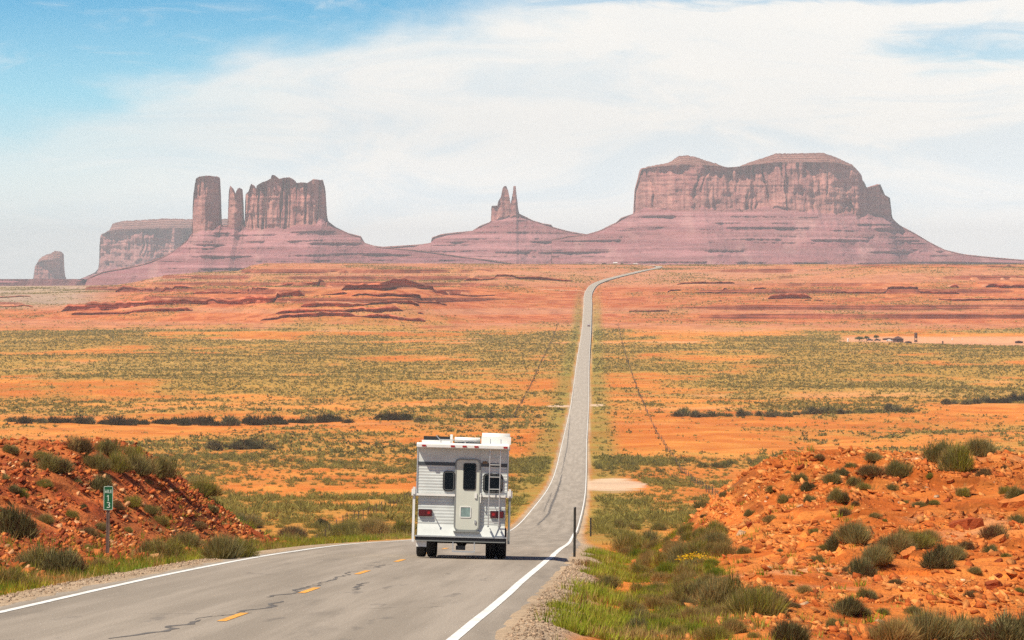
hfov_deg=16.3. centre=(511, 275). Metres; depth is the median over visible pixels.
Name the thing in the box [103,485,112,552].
mile sign
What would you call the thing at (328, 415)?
desert shrub
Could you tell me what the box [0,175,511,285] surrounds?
tower butte
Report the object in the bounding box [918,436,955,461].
desert bush
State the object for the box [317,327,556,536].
wire fence
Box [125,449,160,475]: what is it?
desert bush
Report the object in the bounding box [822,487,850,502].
desert bush
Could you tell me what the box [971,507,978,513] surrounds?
sandstone slab
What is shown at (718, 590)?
desert bush
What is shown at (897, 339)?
farm building
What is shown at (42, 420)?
desert shrub
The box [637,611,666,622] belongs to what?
desert bush
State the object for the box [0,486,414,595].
verge grass
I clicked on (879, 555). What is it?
desert bush
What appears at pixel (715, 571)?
desert bush
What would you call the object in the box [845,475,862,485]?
desert bush
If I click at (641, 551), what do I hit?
desert bush
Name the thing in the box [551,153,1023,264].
mesa
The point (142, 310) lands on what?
rock ledge
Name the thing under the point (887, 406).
desert shrub
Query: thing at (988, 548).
desert bush
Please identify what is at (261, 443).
desert shrub
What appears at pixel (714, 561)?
desert bush
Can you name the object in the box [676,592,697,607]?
desert bush
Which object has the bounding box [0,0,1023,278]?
sky
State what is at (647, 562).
desert bush
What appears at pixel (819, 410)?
desert shrub
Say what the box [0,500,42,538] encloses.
desert bush
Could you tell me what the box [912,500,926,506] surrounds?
desert bush
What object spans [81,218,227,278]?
mesa
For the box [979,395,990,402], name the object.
desert shrub
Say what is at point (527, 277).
rock ledge
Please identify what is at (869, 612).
desert bush
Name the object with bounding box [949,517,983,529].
sandstone slab
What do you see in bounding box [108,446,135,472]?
desert bush
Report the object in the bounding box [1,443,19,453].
desert bush
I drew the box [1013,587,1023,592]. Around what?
desert bush
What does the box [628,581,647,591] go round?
desert bush
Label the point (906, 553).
sandstone slab
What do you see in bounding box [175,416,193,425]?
desert shrub
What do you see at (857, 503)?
desert bush
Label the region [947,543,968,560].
desert bush
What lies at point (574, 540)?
marker post
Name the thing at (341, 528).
desert bush
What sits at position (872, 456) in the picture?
desert bush
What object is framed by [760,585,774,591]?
desert bush
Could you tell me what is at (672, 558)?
desert bush
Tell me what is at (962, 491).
desert bush
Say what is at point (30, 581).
desert bush
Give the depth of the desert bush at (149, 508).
112.92 m
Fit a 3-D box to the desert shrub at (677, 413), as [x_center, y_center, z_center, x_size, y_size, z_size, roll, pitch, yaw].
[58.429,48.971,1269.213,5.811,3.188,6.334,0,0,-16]
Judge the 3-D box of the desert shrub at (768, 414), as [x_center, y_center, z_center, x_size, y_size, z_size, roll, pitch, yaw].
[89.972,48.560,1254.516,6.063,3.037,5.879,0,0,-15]
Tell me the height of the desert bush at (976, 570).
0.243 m
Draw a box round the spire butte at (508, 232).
[385,186,582,263]
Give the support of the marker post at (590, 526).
on the ground at (726, 435)
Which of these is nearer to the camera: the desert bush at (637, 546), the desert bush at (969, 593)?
the desert bush at (969, 593)
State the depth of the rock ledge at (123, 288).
3723.67 m
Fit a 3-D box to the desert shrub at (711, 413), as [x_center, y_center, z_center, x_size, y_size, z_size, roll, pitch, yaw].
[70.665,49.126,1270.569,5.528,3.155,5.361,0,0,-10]
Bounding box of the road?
[0,265,661,639]
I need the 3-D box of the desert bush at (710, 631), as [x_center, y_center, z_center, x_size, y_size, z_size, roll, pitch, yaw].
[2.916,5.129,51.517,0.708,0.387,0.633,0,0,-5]
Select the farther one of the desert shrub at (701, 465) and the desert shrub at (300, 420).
the desert shrub at (300, 420)
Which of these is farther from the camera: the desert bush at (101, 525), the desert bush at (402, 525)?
the desert bush at (402, 525)
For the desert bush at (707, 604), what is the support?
on the ground at (726, 435)
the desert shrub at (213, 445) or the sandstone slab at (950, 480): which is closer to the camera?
the sandstone slab at (950, 480)
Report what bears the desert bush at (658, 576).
on the ground at (726, 435)
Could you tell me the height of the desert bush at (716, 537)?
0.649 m
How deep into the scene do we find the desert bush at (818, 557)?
78.57 m
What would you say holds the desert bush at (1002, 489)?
on the ground at (726, 435)
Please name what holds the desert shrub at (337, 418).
on the ground at (726, 435)
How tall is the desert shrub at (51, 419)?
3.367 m
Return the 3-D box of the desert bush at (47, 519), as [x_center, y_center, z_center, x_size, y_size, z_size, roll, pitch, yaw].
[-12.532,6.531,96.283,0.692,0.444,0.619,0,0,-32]
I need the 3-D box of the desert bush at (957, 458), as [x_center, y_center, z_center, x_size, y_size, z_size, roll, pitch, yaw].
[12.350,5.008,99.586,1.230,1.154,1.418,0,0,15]
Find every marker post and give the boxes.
[573,507,575,556]
[590,518,591,535]
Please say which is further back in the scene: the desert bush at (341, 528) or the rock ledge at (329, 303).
the rock ledge at (329, 303)
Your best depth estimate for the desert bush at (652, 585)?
74.45 m
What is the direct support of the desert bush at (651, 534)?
on the ground at (726, 435)
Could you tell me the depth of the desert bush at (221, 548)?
85.18 m
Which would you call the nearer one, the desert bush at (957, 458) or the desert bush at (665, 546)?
the desert bush at (957, 458)
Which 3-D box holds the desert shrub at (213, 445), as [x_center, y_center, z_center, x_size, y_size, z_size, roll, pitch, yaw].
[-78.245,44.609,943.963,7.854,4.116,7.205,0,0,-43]
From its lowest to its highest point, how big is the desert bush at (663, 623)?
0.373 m
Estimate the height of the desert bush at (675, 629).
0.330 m
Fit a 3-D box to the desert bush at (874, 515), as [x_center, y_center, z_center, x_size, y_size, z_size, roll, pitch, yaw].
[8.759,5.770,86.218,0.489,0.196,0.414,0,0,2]
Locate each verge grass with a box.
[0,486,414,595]
[530,445,948,639]
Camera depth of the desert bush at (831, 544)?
81.67 m
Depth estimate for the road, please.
61.93 m
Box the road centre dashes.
[218,548,446,620]
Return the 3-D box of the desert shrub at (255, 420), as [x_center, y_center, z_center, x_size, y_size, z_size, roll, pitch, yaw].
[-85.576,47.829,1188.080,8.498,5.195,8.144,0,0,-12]
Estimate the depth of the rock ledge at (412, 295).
2947.24 m
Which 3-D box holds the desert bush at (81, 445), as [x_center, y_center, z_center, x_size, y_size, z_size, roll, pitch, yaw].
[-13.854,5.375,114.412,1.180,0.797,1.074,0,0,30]
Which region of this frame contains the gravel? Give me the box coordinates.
[0,552,598,639]
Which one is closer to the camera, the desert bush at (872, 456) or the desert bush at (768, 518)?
the desert bush at (768, 518)
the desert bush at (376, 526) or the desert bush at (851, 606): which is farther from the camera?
the desert bush at (376, 526)
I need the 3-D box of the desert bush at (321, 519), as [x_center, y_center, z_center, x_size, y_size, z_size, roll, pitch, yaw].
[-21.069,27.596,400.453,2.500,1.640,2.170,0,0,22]
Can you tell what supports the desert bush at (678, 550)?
on the ground at (726, 435)
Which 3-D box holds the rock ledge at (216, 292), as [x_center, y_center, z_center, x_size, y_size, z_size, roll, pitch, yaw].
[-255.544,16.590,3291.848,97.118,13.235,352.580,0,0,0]
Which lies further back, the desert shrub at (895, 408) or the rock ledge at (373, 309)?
the rock ledge at (373, 309)
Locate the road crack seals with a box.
[113,388,573,637]
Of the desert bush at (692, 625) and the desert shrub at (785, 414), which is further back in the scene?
the desert shrub at (785, 414)
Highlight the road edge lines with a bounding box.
[0,268,657,639]
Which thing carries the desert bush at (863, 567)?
on the ground at (726, 435)
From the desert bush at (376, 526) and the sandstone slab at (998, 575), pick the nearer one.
the sandstone slab at (998, 575)
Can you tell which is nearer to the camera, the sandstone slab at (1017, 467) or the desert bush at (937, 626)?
the desert bush at (937, 626)
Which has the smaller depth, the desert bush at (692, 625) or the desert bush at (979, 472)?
the desert bush at (692, 625)
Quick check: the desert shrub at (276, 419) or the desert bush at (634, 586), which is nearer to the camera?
the desert bush at (634, 586)
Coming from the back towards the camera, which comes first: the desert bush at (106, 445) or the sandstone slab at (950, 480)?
the desert bush at (106, 445)
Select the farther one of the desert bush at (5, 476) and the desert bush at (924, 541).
the desert bush at (5, 476)
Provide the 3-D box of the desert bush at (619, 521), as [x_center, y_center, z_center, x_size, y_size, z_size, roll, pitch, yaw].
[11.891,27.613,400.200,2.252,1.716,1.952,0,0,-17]
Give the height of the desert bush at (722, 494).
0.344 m
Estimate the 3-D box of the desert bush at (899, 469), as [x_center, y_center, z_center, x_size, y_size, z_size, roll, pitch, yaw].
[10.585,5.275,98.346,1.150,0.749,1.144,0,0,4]
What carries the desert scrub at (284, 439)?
on the ground at (726, 435)
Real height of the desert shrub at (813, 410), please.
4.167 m
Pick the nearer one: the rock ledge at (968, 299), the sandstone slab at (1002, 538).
the sandstone slab at (1002, 538)
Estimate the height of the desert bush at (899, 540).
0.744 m
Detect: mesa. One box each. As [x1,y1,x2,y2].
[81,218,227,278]
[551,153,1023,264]
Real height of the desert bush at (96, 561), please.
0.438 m
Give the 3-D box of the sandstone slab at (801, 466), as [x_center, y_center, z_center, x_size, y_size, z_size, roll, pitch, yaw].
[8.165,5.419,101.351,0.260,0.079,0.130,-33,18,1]
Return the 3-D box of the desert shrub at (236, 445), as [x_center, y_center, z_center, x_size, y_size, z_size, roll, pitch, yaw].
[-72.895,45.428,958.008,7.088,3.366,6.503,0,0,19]
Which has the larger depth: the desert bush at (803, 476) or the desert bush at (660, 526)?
the desert bush at (660, 526)
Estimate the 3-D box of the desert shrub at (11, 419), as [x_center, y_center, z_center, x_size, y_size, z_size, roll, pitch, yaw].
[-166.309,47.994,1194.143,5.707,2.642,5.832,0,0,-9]
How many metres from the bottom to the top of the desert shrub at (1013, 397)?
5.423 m
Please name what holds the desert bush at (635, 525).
on the ground at (726, 435)
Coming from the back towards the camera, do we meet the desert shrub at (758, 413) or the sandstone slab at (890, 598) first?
the desert shrub at (758, 413)
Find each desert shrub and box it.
[6,416,16,421]
[14,415,33,423]
[34,417,48,422]
[47,416,65,422]
[61,416,72,422]
[71,413,89,423]
[84,414,95,423]
[98,413,124,425]
[118,418,138,425]
[138,418,151,424]
[156,416,170,424]
[168,417,181,423]
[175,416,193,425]
[188,415,201,424]
[192,414,214,425]
[203,438,224,450]
[209,420,221,425]
[217,413,240,425]
[227,439,249,449]
[230,437,260,448]
[243,413,265,425]
[254,437,268,448]
[262,415,284,424]
[263,418,274,424]
[265,442,278,450]
[280,419,288,424]
[287,418,295,422]
[294,417,307,423]
[303,415,316,422]
[313,414,329,422]
[320,412,334,420]
[330,415,343,421]
[342,419,354,422]
[373,412,385,419]
[382,410,401,420]
[399,413,413,419]
[462,413,473,417]
[670,410,684,416]
[677,405,690,415]
[688,409,702,417]
[691,462,708,467]
[707,410,718,416]
[707,461,723,467]
[719,461,733,467]
[723,413,734,416]
[733,409,749,416]
[753,410,762,415]
[760,410,777,416]
[772,410,782,415]
[779,410,793,416]
[791,410,800,414]
[806,405,817,413]
[817,406,827,413]
[820,405,838,413]
[834,408,845,413]
[865,409,874,412]
[883,403,892,410]
[887,404,904,411]
[903,406,912,411]
[940,398,951,404]
[960,399,972,404]
[972,397,982,403]
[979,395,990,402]
[984,397,998,402]
[997,396,1011,402]
[1008,391,1022,401]
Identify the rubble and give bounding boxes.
[0,436,286,581]
[631,445,1023,639]
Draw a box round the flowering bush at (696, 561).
[675,551,711,567]
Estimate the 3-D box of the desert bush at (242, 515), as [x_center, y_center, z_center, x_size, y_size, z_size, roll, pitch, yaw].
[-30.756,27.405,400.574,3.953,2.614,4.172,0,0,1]
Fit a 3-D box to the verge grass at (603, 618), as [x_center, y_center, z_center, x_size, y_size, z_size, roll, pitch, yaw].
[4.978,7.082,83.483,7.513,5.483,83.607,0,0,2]
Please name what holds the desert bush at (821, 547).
on the ground at (726, 435)
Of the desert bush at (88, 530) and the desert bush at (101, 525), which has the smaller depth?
the desert bush at (88, 530)
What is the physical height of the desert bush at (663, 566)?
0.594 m
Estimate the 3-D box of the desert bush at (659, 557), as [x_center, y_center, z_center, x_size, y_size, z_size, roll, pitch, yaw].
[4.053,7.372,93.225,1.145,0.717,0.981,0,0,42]
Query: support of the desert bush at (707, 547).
on the ground at (726, 435)
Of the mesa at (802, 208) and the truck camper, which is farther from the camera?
the mesa at (802, 208)
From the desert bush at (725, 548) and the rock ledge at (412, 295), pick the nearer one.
the desert bush at (725, 548)
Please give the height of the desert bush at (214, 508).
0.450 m
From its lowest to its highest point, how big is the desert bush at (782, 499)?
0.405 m
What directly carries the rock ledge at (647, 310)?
on the ground at (726, 435)
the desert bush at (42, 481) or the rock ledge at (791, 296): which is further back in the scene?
the rock ledge at (791, 296)
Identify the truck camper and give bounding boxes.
[411,433,511,558]
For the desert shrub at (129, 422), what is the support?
on the ground at (726, 435)
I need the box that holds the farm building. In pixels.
[893,336,902,341]
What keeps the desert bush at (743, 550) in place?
on the ground at (726, 435)
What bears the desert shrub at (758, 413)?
on the ground at (726, 435)
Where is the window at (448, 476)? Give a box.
[443,471,454,490]
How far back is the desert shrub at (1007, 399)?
1391.76 m
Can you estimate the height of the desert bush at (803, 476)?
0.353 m
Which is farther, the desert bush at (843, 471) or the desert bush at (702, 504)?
the desert bush at (702, 504)
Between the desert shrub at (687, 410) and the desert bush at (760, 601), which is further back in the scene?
the desert shrub at (687, 410)
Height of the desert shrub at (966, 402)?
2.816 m
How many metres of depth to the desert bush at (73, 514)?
102.01 m
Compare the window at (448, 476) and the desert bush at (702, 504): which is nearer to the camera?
the window at (448, 476)
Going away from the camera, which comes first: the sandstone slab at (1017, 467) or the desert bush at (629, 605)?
the desert bush at (629, 605)
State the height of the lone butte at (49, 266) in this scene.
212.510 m
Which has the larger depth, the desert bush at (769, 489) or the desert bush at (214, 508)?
the desert bush at (214, 508)
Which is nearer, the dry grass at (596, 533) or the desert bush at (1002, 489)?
the desert bush at (1002, 489)
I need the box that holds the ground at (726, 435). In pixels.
[0,263,1023,639]
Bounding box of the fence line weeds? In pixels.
[514,324,699,481]
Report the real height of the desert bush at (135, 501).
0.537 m
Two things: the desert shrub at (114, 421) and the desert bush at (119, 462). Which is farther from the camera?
the desert shrub at (114, 421)
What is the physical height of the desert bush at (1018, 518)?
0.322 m
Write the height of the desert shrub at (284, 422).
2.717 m
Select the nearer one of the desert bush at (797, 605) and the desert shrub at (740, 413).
the desert bush at (797, 605)
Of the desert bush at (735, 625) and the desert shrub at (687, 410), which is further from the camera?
the desert shrub at (687, 410)
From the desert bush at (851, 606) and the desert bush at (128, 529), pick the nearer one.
the desert bush at (851, 606)
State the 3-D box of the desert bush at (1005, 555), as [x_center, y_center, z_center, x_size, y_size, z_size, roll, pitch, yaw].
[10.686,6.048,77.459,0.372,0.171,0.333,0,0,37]
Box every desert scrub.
[0,262,1023,328]
[0,324,1023,399]
[0,392,1023,457]
[149,450,914,523]
[259,512,683,539]
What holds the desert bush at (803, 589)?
on the ground at (726, 435)
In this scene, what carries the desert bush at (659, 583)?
on the ground at (726, 435)
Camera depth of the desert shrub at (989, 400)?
1395.48 m
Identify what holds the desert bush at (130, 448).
on the ground at (726, 435)
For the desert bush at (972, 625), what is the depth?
57.53 m
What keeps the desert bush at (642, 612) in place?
on the ground at (726, 435)
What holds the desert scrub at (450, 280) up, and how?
on the ground at (726, 435)
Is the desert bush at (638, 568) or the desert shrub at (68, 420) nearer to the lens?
the desert bush at (638, 568)
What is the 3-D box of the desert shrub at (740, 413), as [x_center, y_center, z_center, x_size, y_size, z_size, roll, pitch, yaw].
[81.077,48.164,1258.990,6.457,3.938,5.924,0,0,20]
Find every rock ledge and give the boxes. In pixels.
[0,295,30,297]
[0,304,32,306]
[61,289,304,311]
[71,307,192,314]
[115,285,192,291]
[193,287,267,293]
[260,301,425,321]
[275,303,423,313]
[282,278,323,285]
[301,300,418,306]
[316,285,346,295]
[342,278,449,294]
[352,293,420,297]
[387,300,446,304]
[450,292,494,296]
[464,274,571,280]
[629,310,668,311]
[667,287,765,293]
[677,281,734,284]
[764,293,811,298]
[834,286,958,293]
[936,297,1023,300]
[948,277,1023,287]
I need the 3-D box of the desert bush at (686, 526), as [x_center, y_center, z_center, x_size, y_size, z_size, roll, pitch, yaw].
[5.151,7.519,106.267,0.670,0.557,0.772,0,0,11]
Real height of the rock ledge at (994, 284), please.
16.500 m
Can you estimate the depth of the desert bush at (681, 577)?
74.96 m
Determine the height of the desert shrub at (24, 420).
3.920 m
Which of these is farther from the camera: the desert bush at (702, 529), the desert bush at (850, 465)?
the desert bush at (850, 465)
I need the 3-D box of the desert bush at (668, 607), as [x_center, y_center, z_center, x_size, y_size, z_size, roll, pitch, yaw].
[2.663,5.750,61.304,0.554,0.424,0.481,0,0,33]
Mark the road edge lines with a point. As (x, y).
(466, 627)
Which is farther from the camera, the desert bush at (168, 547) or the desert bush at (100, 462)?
the desert bush at (100, 462)
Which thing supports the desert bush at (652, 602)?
on the ground at (726, 435)
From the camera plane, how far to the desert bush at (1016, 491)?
92.51 m
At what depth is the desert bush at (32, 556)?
74.87 m
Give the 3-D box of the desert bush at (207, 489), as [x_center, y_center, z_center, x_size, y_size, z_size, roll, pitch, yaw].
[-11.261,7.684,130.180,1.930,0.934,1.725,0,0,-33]
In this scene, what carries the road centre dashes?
on the road
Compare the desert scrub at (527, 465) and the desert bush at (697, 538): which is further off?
the desert scrub at (527, 465)
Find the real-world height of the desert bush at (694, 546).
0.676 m
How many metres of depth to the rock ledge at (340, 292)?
2943.49 m
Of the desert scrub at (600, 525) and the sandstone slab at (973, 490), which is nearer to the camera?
the sandstone slab at (973, 490)
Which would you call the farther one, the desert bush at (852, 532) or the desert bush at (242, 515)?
the desert bush at (242, 515)
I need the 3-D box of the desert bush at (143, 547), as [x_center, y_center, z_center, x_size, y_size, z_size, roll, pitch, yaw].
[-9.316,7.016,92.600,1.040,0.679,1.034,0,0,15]
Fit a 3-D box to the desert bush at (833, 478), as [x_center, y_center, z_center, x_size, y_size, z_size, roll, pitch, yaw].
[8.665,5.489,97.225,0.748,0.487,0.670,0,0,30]
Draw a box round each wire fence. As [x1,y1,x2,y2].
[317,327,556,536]
[618,322,715,494]
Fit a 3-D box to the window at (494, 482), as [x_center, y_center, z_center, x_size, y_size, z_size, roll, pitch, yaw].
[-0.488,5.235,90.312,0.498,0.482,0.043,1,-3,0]
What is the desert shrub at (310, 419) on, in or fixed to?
on the ground at (726, 435)
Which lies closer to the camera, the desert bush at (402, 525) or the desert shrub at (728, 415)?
the desert bush at (402, 525)
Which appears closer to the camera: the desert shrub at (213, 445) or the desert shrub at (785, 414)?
the desert shrub at (213, 445)
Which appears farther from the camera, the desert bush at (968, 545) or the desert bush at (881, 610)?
the desert bush at (968, 545)
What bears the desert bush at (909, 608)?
on the ground at (726, 435)
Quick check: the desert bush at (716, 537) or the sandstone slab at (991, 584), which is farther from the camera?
the desert bush at (716, 537)
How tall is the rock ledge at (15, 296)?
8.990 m
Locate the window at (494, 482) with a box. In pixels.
[483,473,502,492]
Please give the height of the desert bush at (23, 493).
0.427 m
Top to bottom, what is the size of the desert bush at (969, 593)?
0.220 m
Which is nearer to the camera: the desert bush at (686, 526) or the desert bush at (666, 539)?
the desert bush at (686, 526)
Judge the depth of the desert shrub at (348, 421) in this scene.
1214.42 m
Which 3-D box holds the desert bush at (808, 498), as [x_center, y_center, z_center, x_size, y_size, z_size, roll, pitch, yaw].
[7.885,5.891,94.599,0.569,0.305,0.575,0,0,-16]
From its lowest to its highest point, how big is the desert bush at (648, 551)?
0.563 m
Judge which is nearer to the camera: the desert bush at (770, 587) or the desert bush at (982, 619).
the desert bush at (982, 619)
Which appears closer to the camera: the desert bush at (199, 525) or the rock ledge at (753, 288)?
the desert bush at (199, 525)
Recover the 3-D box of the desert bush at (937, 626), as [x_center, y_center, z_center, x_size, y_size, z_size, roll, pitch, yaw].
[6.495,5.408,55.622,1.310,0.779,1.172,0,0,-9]
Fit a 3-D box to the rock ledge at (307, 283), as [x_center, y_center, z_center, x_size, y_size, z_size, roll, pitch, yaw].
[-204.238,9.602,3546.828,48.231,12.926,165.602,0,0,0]
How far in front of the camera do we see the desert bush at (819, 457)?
104.02 m
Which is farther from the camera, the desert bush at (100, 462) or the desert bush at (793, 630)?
the desert bush at (100, 462)
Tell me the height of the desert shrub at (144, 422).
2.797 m
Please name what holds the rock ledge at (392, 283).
on the ground at (726, 435)
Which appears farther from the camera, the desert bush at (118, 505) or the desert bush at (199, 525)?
the desert bush at (199, 525)
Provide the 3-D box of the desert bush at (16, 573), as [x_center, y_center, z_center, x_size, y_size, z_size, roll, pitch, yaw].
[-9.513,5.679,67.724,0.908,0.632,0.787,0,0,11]
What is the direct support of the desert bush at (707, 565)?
on the ground at (726, 435)
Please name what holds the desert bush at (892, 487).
on the ground at (726, 435)
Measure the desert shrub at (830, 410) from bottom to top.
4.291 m
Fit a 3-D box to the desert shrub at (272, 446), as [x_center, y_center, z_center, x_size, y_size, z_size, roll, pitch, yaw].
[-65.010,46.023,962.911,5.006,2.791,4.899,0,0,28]
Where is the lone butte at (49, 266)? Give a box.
[33,251,65,278]
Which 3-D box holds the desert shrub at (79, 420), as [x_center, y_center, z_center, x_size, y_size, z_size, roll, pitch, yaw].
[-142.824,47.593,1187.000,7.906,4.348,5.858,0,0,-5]
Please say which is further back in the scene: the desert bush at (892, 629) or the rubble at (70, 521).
the rubble at (70, 521)
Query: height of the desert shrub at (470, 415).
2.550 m
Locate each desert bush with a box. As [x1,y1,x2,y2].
[0,474,12,479]
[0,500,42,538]
[0,563,30,587]
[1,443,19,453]
[7,483,22,492]
[9,541,51,568]
[17,487,29,497]
[18,577,42,587]
[20,460,29,466]
[32,449,47,458]
[33,450,75,472]
[35,512,55,524]
[36,477,53,487]
[38,543,91,575]
[62,433,93,453]
[64,507,80,520]
[78,526,100,536]
[82,449,111,471]
[85,556,110,568]
[88,470,115,491]
[92,437,124,454]
[94,521,111,530]
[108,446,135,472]
[113,499,125,511]
[120,444,144,458]
[123,493,142,506]
[124,526,132,532]
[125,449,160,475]
[138,536,162,552]
[142,503,162,515]
[144,532,189,557]
[145,479,152,483]
[150,451,186,479]
[154,513,170,525]
[165,529,206,548]
[185,476,225,496]
[191,520,208,529]
[192,529,249,558]
[206,503,219,512]
[232,535,261,557]
[235,511,249,524]
[243,510,266,528]
[273,524,310,537]
[315,516,328,527]
[326,519,364,536]
[358,516,398,534]
[391,516,416,534]
[592,573,622,588]
[606,530,651,550]
[612,517,627,527]
[613,544,631,555]
[615,596,642,612]
[621,614,649,629]
[624,556,645,570]
[625,548,640,557]
[625,604,652,616]
[628,522,642,529]
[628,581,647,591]
[629,537,648,551]
[629,560,648,573]
[637,548,655,558]
[637,548,656,557]
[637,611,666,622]
[638,582,661,590]
[640,554,657,569]
[640,595,665,608]
[641,526,659,541]
[641,539,658,550]
[648,522,667,530]
[649,548,667,567]
[649,578,671,587]
[650,571,668,582]
[651,560,678,575]
[651,616,677,628]
[655,602,678,613]
[659,534,672,544]
[660,538,675,545]
[661,542,669,550]
[661,624,687,634]
[662,587,681,603]
[663,553,686,563]
[665,539,691,560]
[665,540,689,551]
[669,566,701,585]
[669,575,711,600]
[672,560,703,576]
[675,521,693,535]
[675,603,710,618]
[676,529,693,542]
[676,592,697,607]
[681,622,701,634]
[682,538,707,557]
[686,613,712,624]
[688,532,708,543]
[689,525,700,539]
[689,568,746,608]
[691,621,735,639]
[691,627,706,639]
[693,498,710,507]
[695,525,726,538]
[697,597,716,608]
[699,528,736,545]
[699,542,719,554]
[699,572,715,581]
[701,561,716,569]
[702,602,728,615]
[703,558,719,565]
[704,565,728,576]
[704,573,733,583]
[705,516,729,533]
[709,540,737,556]
[714,580,792,616]
[718,489,730,496]
[720,615,749,633]
[735,545,752,553]
[743,508,754,516]
[746,630,761,637]
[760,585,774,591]
[761,514,775,521]
[763,588,795,607]
[764,484,778,493]
[764,616,813,639]
[776,492,792,503]
[790,473,808,481]
[790,602,801,607]
[794,584,812,593]
[798,480,816,491]
[803,494,816,502]
[806,554,825,562]
[808,527,817,533]
[813,453,826,460]
[816,543,827,550]
[821,470,843,483]
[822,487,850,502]
[822,531,841,551]
[823,616,845,627]
[826,593,869,615]
[831,517,874,543]
[834,467,850,476]
[836,506,853,516]
[844,461,857,467]
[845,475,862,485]
[846,554,879,576]
[850,499,859,505]
[852,612,929,639]
[853,481,871,489]
[854,585,878,599]
[856,463,889,477]
[858,539,899,565]
[861,450,883,460]
[861,606,873,615]
[869,512,883,517]
[872,526,922,553]
[874,607,890,614]
[884,458,914,477]
[886,483,899,490]
[887,578,904,584]
[902,602,967,639]
[902,604,924,613]
[903,528,941,547]
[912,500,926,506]
[915,540,958,568]
[917,528,942,541]
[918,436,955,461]
[926,472,932,478]
[926,499,940,504]
[934,437,975,471]
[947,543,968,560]
[954,486,971,496]
[954,610,985,639]
[958,540,974,549]
[961,434,998,456]
[961,589,982,597]
[967,567,981,574]
[970,615,985,622]
[971,606,1023,639]
[975,467,992,476]
[977,520,1010,538]
[981,543,999,552]
[997,484,1009,493]
[1000,553,1011,556]
[1003,485,1023,498]
[1007,513,1023,522]
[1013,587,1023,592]
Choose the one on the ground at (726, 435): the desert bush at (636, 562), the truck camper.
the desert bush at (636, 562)
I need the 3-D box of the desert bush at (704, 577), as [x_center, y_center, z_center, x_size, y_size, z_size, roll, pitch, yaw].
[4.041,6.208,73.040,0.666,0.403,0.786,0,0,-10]
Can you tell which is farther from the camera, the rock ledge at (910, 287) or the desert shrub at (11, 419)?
the rock ledge at (910, 287)
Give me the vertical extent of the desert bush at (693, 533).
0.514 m
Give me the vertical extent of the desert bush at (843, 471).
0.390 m
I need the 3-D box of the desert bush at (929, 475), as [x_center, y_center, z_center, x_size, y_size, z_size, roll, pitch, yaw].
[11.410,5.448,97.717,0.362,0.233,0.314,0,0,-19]
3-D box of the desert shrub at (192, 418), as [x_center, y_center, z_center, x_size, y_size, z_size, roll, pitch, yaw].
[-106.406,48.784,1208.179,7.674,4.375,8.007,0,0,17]
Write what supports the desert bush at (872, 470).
on the ground at (726, 435)
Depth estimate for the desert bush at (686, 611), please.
59.24 m
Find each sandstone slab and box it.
[252,530,263,538]
[748,573,755,579]
[761,574,772,577]
[778,472,794,479]
[797,463,804,469]
[877,595,894,602]
[900,546,916,558]
[914,497,928,507]
[946,478,953,482]
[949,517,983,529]
[950,485,976,493]
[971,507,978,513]
[985,580,1002,589]
[990,534,1006,542]
[994,573,1002,577]
[997,494,1023,507]
[1012,464,1022,469]
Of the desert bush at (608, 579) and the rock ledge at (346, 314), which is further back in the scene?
the rock ledge at (346, 314)
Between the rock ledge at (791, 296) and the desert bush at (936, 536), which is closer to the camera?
the desert bush at (936, 536)
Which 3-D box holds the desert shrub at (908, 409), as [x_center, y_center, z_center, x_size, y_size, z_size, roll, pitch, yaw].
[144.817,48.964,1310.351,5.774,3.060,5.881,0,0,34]
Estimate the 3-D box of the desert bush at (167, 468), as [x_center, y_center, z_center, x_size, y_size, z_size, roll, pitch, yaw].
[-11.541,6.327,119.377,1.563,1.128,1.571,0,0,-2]
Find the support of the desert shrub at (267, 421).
on the ground at (726, 435)
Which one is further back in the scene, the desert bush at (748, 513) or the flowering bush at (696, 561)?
the desert bush at (748, 513)
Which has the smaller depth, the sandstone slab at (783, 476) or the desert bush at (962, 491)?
the desert bush at (962, 491)
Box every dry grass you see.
[258,504,687,544]
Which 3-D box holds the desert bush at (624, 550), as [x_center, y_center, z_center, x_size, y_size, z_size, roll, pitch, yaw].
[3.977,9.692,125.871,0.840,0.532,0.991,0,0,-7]
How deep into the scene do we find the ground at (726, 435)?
1653.37 m
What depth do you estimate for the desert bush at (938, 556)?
74.58 m
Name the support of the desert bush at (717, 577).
on the ground at (726, 435)
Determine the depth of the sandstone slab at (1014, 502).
91.90 m
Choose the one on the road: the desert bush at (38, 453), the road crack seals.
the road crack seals
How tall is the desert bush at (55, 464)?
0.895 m
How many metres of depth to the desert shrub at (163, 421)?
1206.41 m
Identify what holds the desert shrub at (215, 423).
on the ground at (726, 435)
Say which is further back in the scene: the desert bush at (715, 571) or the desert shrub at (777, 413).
the desert shrub at (777, 413)
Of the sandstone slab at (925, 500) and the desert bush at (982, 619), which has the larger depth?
the sandstone slab at (925, 500)
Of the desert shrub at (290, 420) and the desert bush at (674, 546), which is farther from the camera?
the desert shrub at (290, 420)
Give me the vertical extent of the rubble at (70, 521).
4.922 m
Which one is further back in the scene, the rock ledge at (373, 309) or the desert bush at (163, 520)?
the rock ledge at (373, 309)
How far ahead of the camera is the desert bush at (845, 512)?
90.43 m
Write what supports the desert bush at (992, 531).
on the ground at (726, 435)
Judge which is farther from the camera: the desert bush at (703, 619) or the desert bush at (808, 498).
the desert bush at (808, 498)
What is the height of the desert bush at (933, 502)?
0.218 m
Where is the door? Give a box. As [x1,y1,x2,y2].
[455,460,479,529]
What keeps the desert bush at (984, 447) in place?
on the ground at (726, 435)

